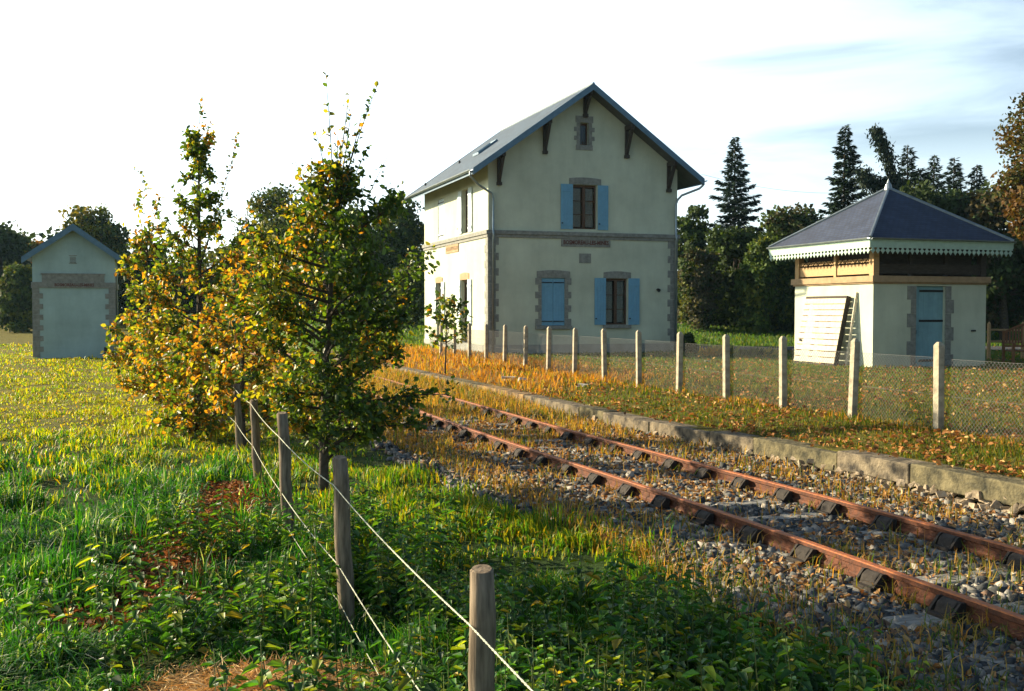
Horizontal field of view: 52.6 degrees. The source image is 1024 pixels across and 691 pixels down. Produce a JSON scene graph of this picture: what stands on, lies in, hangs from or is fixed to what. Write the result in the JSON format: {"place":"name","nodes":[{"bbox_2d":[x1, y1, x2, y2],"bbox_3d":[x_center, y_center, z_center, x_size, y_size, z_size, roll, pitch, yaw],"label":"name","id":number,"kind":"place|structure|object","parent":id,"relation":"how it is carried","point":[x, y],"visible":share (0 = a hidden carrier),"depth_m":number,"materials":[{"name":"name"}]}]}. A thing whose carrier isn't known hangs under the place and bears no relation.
{"place":"outdoors","nodes":[
{"label":"outdoors","id":0,"kind":"place"},
{"bbox_2d":[0,316,1023,690],"bbox_3d":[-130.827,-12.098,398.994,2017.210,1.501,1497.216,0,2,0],"label":"ground","id":1,"kind":"structure","parent":0,"point":[556,562],"depth_m":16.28,"materials":[{"name":"green plant"}]},
{"bbox_2d":[0,261,32,332],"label":"broadleaf shrub","id":2,"kind":"object","parent":1,"relation":"on","point":[15,294],"visible":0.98,"depth_m":77.10,"materials":[{"name":"green plant"}]},
{"bbox_2d":[0,222,34,286],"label":"broadleaf tree","id":3,"kind":"object","parent":1,"relation":"on","point":[13,247],"visible":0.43,"depth_m":91.11,"materials":[{"name":"green plant"}]},
{"bbox_2d":[24,238,42,309],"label":"broadleaf tree","id":4,"kind":"object","parent":1,"relation":"on","point":[36,243],"visible":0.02,"depth_m":97.13,"materials":[{"name":"green plant"}]},
{"bbox_2d":[21,224,125,357],"bbox_3d":[-19.462,-2.324,46.374,4.030,5.890,4.760,-1,2,-19],"label":"goods hut","id":5,"kind":"object","parent":1,"relation":"on","point":[74,285],"visible":0.94,"depth_m":44.44,"materials":[{"name":"paint"}]},
{"bbox_2d":[57,203,130,289],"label":"broadleaf tree","id":6,"kind":"object","parent":1,"relation":"on","point":[99,226],"visible":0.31,"depth_m":81.11,"materials":[{"name":"green plant"}]},
{"bbox_2d":[118,248,176,324],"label":"broadleaf tree","id":7,"kind":"object","parent":1,"relation":"on","point":[122,300],"visible":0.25,"depth_m":86.33,"materials":[{"name":"green plant"}]},
{"bbox_2d":[101,188,196,400],"bbox_3d":[-8.503,-1.129,24.607,2.312,5.151,1.984,-1,2,-15],"label":"oak sapling","id":8,"kind":"object","parent":1,"relation":"on","point":[138,257],"visible":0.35,"depth_m":24.34,"materials":[{"name":"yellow plant"}]},
{"bbox_2d":[100,313,206,412],"bbox_3d":[-7.529,0.428,22.716,2.745,2.289,2.519,-2,2,-38],"label":"bushy sapling","id":9,"kind":"object","parent":1,"relation":"on","point":[123,383],"visible":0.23,"depth_m":22.05,"materials":[{"name":"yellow plant"}]},
{"bbox_2d":[4,479,310,632],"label":"fallen leaves","id":10,"kind":"object","parent":1,"relation":"on","point":[208,503],"visible":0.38,"depth_m":9.05,"materials":[{"name":"brown plant"}]},
{"bbox_2d":[145,268,228,323],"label":"broadleaf tree","id":11,"kind":"object","parent":1,"relation":"on","point":[193,296],"visible":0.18,"depth_m":87.78,"materials":[{"name":"green plant"}]},
{"bbox_2d":[118,96,265,406],"bbox_3d":[-6.121,-1.574,19.859,2.798,6.412,2.793,0,2,11],"label":"oak sapling","id":12,"kind":"object","parent":1,"relation":"on","point":[197,152],"visible":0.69,"depth_m":19.79,"materials":[{"name":"green plant"}]},
{"bbox_2d":[143,324,254,443],"bbox_3d":[-5.245,0.669,17.654,2.062,2.121,1.978,1,2,37],"label":"bushy sapling","id":13,"kind":"object","parent":1,"relation":"on","point":[187,419],"visible":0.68,"depth_m":17.30,"materials":[{"name":"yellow plant"}]},
{"bbox_2d":[181,202,285,447],"bbox_3d":[-4.263,-0.246,16.063,1.660,4.002,1.877,0,2,0],"label":"oak sapling","id":14,"kind":"object","parent":1,"relation":"on","point":[220,371],"visible":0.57,"depth_m":16.03,"materials":[{"name":"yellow plant"}]},
{"bbox_2d":[213,231,264,320],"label":"broadleaf tree","id":15,"kind":"object","parent":1,"relation":"on","point":[218,250],"visible":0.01,"depth_m":79.04,"materials":[{"name":"green plant"}]},
{"bbox_2d":[79,646,399,690],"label":"cut straw","id":16,"kind":"object","parent":1,"relation":"on","point":[233,672],"visible":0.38,"depth_m":5.90,"materials":[{"name":"beige plant"}]},
{"bbox_2d":[231,182,338,292],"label":"broadleaf tree","id":17,"kind":"object","parent":1,"relation":"on","point":[272,203],"visible":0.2,"depth_m":74.06,"materials":[{"name":"green plant"}]},
{"bbox_2d":[276,258,334,320],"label":"broadleaf shrub","id":18,"kind":"object","parent":1,"relation":"on","point":[311,304],"visible":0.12,"depth_m":65.08,"materials":[{"name":"green plant"}]},
{"bbox_2d":[213,72,458,493],"bbox_3d":[-2.000,-0.665,12.152,2.516,5.064,2.359,1,2,22],"label":"oak sapling","id":19,"kind":"object","parent":1,"relation":"on","point":[304,366],"visible":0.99,"depth_m":11.97,"materials":[{"name":"green plant"}]},
{"bbox_2d":[318,201,377,306],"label":"broadleaf tree","id":20,"kind":"object","parent":1,"relation":"on","point":[357,211],"visible":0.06,"depth_m":82.60,"materials":[{"name":"green plant"}]},
{"bbox_2d":[206,383,532,690],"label":"wooden post fence","id":21,"kind":"object","parent":1,"relation":"on","point":[482,651],"visible":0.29,"depth_m":6.90,"materials":[{"name":"grey wood"}]},
{"bbox_2d":[367,264,424,329],"bbox_3d":[-6.628,-2.488,60.020,3.895,4.468,4.118,0,2,0],"label":"broadleaf shrub","id":22,"kind":"object","parent":1,"relation":"on","point":[419,309],"visible":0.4,"depth_m":59.22,"materials":[{"name":"green plant"}]},
{"bbox_2d":[370,200,424,315],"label":"broadleaf tree","id":23,"kind":"object","parent":1,"relation":"on","point":[409,231],"visible":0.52,"depth_m":72.54,"materials":[{"name":"green plant"}]},
{"bbox_2d":[417,290,472,373],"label":"oak sapling","id":24,"kind":"object","parent":1,"relation":"on","point":[443,303],"visible":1,"depth_m":30.40,"materials":[{"name":"green plant"}]},
{"bbox_2d":[0,466,1006,690],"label":"nettle patch","id":25,"kind":"object","parent":1,"relation":"on","point":[617,639],"visible":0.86,"depth_m":6.46,"materials":[{"name":"green plant"}]},
{"bbox_2d":[501,376,514,380],"bbox_3d":[-0.041,0.867,27.070,0.395,0.132,0.298,1,2,23],"label":"loose stone","id":26,"kind":"object","parent":1,"relation":"on","point":[503,377],"visible":0.43,"depth_m":26.99,"materials":[{"name":"grey stone"}]},
{"bbox_2d":[0,220,1020,326],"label":"distant wood","id":27,"kind":"object","parent":1,"relation":"on","point":[42,235],"depth_m":113.15,"materials":[{"name":"green plant"}]},
{"bbox_2d":[404,82,706,353],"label":"station house","id":28,"kind":"structure","parent":1,"relation":"on","point":[559,217],"depth_m":41.04,"materials":[{"name":"beige paint"}]},
{"bbox_2d":[465,280,467,341],"bbox_3d":[-1.794,-1.254,42.710,0.062,2.900,1.000,-1,2,-19],"label":"glazed door","id":29,"kind":"structure","parent":28,"relation":"in","point":[465,280],"depth_m":43.09,"materials":[{"name":"brown wood"}]},
{"bbox_2d":[466,190,467,232],"bbox_3d":[-1.745,-5.497,42.423,0.062,1.780,0.900,-1,2,-19],"label":"window","id":30,"kind":"structure","parent":28,"relation":"in","point":[466,190],"depth_m":42.79,"materials":[{"name":"brown wood"}]},
{"bbox_2d":[580,123,586,144],"bbox_3d":[2.722,-8.338,41.088,0.370,0.870,0.450,-1,2,-19],"label":"window","id":31,"kind":"structure","parent":28,"relation":"in","point":[581,124],"depth_m":40.97,"materials":[{"name":"brown wood"}]},
{"bbox_2d":[573,185,595,228],"bbox_3d":[2.764,-5.475,41.194,1.030,1.740,0.462,-1,2,-19],"label":"window","id":32,"kind":"structure","parent":28,"relation":"in","point":[583,201],"depth_m":41.11,"materials":[{"name":"brown wood"}]},
{"bbox_2d":[606,278,625,324],"bbox_3d":[4.077,-1.768,41.777,0.950,1.850,0.462,-1,2,-19],"label":"window","id":33,"kind":"structure","parent":28,"relation":"in","point":[614,287],"depth_m":41.65,"materials":[{"name":"brown wood"}]},
{"bbox_2d":[702,174,811,192],"bbox_3d":[13.610,-8.181,52.752,0.016,0.786,17.480,1,2,37],"label":"overhead wire","id":34,"kind":"object","parent":28,"relation":"attached to","point":[758,186],"visible":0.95,"depth_m":50.71,"materials":[{"name":"black metal"}]},
{"bbox_2d":[239,346,1023,668],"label":"railway track","id":35,"kind":"structure","parent":1,"relation":"on","point":[865,574],"depth_m":9.97,"materials":[{"name":"metal"}]},
{"bbox_2d":[248,359,1023,690],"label":"track weeds","id":36,"kind":"object","parent":1,"relation":"on","point":[462,391],"visible":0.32,"depth_m":11.13,"materials":[{"name":"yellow plant"}]},
{"bbox_2d":[331,352,1023,517],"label":"platform edge","id":37,"kind":"object","parent":1,"relation":"on","point":[992,491],"visible":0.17,"depth_m":13.17,"materials":[{"name":"grey concrete"}]},
{"bbox_2d":[683,331,697,352],"bbox_3d":[7.067,0.001,41.515,0.888,1.174,0.831,1,2,28],"label":"broadleaf shrub","id":38,"kind":"object","parent":1,"relation":"on","point":[689,337],"visible":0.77,"depth_m":41.34,"materials":[{"name":"green plant"}]},
{"bbox_2d":[677,204,710,314],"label":"broadleaf tree","id":39,"kind":"object","parent":1,"relation":"on","point":[690,231],"visible":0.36,"depth_m":65.09,"materials":[{"name":"green plant"}]},
{"bbox_2d":[368,395,1023,690],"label":"ballast","id":40,"kind":"structure","parent":1,"relation":"on","point":[976,587],"depth_m":9.58,"materials":[{"name":"gravel"}]},
{"bbox_2d":[384,401,1023,690],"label":"track leaf litter","id":41,"kind":"object","parent":40,"relation":"on","point":[846,602],"visible":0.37,"depth_m":11.17,"materials":[{"name":"brown plant"}]},
{"bbox_2d":[677,244,725,329],"bbox_3d":[10.470,-3.109,57.964,2.967,5.089,2.861,0,2,0],"label":"broadleaf shrub","id":42,"kind":"object","parent":1,"relation":"on","point":[700,282],"visible":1,"depth_m":57.34,"materials":[{"name":"green plant"}]},
{"bbox_2d":[390,347,1023,477],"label":"lawn leaf litter","id":43,"kind":"object","parent":1,"relation":"on","point":[954,433],"visible":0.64,"depth_m":17.75,"materials":[{"name":"orange plant"}]},
{"bbox_2d":[698,345,721,355],"bbox_3d":[7.314,0.283,38.057,1.223,0.666,0.853,-2,3,-40],"label":"border plant","id":44,"kind":"object","parent":1,"relation":"on","point":[705,351],"visible":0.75,"depth_m":37.92,"materials":[{"name":"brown plant"}]},
{"bbox_2d":[712,344,740,354],"bbox_3d":[7.911,0.224,38.416,1.223,0.650,0.796,0,2,0],"label":"border plant","id":45,"kind":"object","parent":1,"relation":"on","point":[735,350],"visible":0.13,"depth_m":38.40,"materials":[{"name":"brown plant"}]},
{"bbox_2d":[430,322,1023,442],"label":"concrete post fence","id":46,"kind":"object","parent":1,"relation":"on","point":[938,379],"visible":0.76,"depth_m":18.48,"materials":[{"name":"metal"}]},
{"bbox_2d":[701,137,766,268],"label":"conifer tree","id":47,"kind":"object","parent":1,"relation":"on","point":[737,209],"visible":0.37,"depth_m":65.39,"materials":[{"name":"green plant"}]},
{"bbox_2d":[704,224,772,326],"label":"broadleaf tree","id":48,"kind":"object","parent":1,"relation":"on","point":[730,247],"visible":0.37,"depth_m":59.06,"materials":[{"name":"green plant"}]},
{"bbox_2d":[740,346,772,355],"bbox_3d":[8.914,0.224,38.012,1.182,0.434,0.539,0,2,-12],"label":"border plant","id":49,"kind":"object","parent":1,"relation":"on","point":[749,351],"visible":0.77,"depth_m":37.97,"materials":[{"name":"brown plant"}]},
{"bbox_2d":[733,234,794,332],"bbox_3d":[13.952,-3.280,56.985,3.513,5.723,3.664,0,2,0],"label":"broadleaf shrub","id":50,"kind":"object","parent":1,"relation":"on","point":[765,301],"visible":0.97,"depth_m":56.15,"materials":[{"name":"green plant"}]},
{"bbox_2d":[759,346,778,355],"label":"border plant","id":51,"kind":"object","parent":1,"relation":"on","point":[765,349],"visible":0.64,"depth_m":38.14,"materials":[{"name":"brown plant"}]},
{"bbox_2d":[757,202,823,284],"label":"broadleaf tree","id":52,"kind":"object","parent":1,"relation":"on","point":[782,223],"visible":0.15,"depth_m":66.66,"materials":[{"name":"green plant"}]},
{"bbox_2d":[781,256,807,327],"bbox_3d":[17.328,-3.366,60.017,5.079,5.939,4.516,0,2,0],"label":"broadleaf shrub","id":53,"kind":"object","parent":1,"relation":"on","point":[791,270],"visible":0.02,"depth_m":59.48,"materials":[{"name":"green plant"}]},
{"bbox_2d":[794,296,850,365],"bbox_3d":[9.641,-0.452,32.261,0.607,2.172,2.070,-1,2,-19],"label":"boarded panel","id":54,"kind":"object","parent":1,"relation":"on","point":[830,306],"visible":0.85,"depth_m":32.08,"materials":[{"name":"white wood"}]},
{"bbox_2d":[804,124,866,262],"bbox_3d":[19.078,-6.771,59.603,5.432,11.915,5.795,0,2,0],"label":"conifer tree","id":55,"kind":"object","parent":1,"relation":"on","point":[844,182],"visible":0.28,"depth_m":59.44,"materials":[{"name":"green plant"}]},
{"bbox_2d":[845,292,857,364],"bbox_3d":[10.210,-0.461,31.161,0.397,2.288,0.050,0,2,-5],"label":"ladder","id":56,"kind":"object","parent":1,"relation":"on","point":[852,321],"visible":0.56,"depth_m":31.14,"materials":[{"name":"white paint"}]},
{"bbox_2d":[698,346,1020,349],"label":"lane","id":57,"kind":"structure","parent":1,"relation":"on","point":[992,348],"depth_m":46.14,"materials":[{"name":"grey asphalt"}]},
{"bbox_2d":[849,123,912,196],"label":"conifer tree","id":58,"kind":"object","parent":1,"relation":"on","point":[871,183],"visible":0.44,"depth_m":55.55,"materials":[{"name":"green plant"}]},
{"bbox_2d":[766,179,1016,366],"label":"toilet pavilion","id":59,"kind":"structure","parent":1,"relation":"on","point":[898,261],"depth_m":31.34,"materials":[{"name":"beige paint"}]},
{"bbox_2d":[916,286,942,366],"bbox_3d":[12.578,-0.576,31.307,1.110,2.420,0.052,-1,2,-19],"label":"door","id":60,"kind":"structure","parent":59,"relation":"in","point":[929,299],"depth_m":31.29,"materials":[{"name":"blue paint"}]},
{"bbox_2d":[897,145,921,187],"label":"conifer tree","id":61,"kind":"object","parent":1,"relation":"on","point":[904,161],"visible":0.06,"depth_m":59.54,"materials":[{"name":"green plant"}]},
{"bbox_2d":[909,168,933,191],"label":"conifer tree","id":62,"kind":"object","parent":1,"relation":"on","point":[925,175],"depth_m":57.53,"materials":[{"name":"green plant"}]},
{"bbox_2d":[922,155,946,198],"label":"conifer tree","id":63,"kind":"object","parent":1,"relation":"on","point":[936,182],"visible":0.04,"depth_m":61.53,"materials":[{"name":"green plant"}]},
{"bbox_2d":[900,179,987,276],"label":"broadleaf tree","id":64,"kind":"object","parent":1,"relation":"on","point":[950,202],"visible":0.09,"depth_m":52.08,"materials":[{"name":"green plant"}]},
{"bbox_2d":[939,157,968,194],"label":"conifer tree","id":65,"kind":"object","parent":1,"relation":"on","point":[956,172],"visible":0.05,"depth_m":59.57,"materials":[{"name":"green plant"}]},
{"bbox_2d":[956,180,1023,339],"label":"broadleaf tree","id":66,"kind":"object","parent":1,"relation":"on","point":[1004,293],"visible":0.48,"depth_m":50.82,"materials":[{"name":"green plant"}]},
{"bbox_2d":[964,165,1020,327],"bbox_3d":[27.262,-5.494,60.182,5.126,9.930,5.263,0,2,0],"label":"conifer tree","id":67,"kind":"object","parent":1,"relation":"on","point":[980,176],"visible":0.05,"depth_m":59.62,"materials":[{"name":"green plant"}]},
{"bbox_2d":[987,322,1023,358],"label":"rail fence","id":68,"kind":"object","parent":1,"relation":"on","point":[989,330],"visible":0.68,"depth_m":35.96,"materials":[{"name":"brown wood"}]},
{"bbox_2d":[990,92,1023,207],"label":"broadleaf tree","id":69,"kind":"object","parent":1,"relation":"on","point":[1013,176],"visible":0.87,"depth_m":36.91,"materials":[{"name":"orange plant"}]},
{"bbox_2d":[999,185,1023,247],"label":"broadleaf tree","id":70,"kind":"object","parent":1,"relation":"on","point":[1014,211],"visible":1,"depth_m":33.03,"materials":[{"name":"orange plant"}]},
{"bbox_2d":[1002,323,1023,364],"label":"garden bench","id":71,"kind":"object","parent":1,"relation":"on","point":[1013,346],"visible":0.96,"depth_m":32.66,"materials":[{"name":"brown wood"}]},
{"bbox_2d":[0,0,1023,309],"label":"sky","id":72,"kind":"structure","parent":0,"point":[92,91],"materials":[{"name":"white"}]},
{"bbox_2d":[285,319,1023,478],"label":"lawn grass","id":73,"kind":"structure","parent":0,"point":[422,347],"depth_m":22.78,"materials":[{"name":"plant"}]}
]}

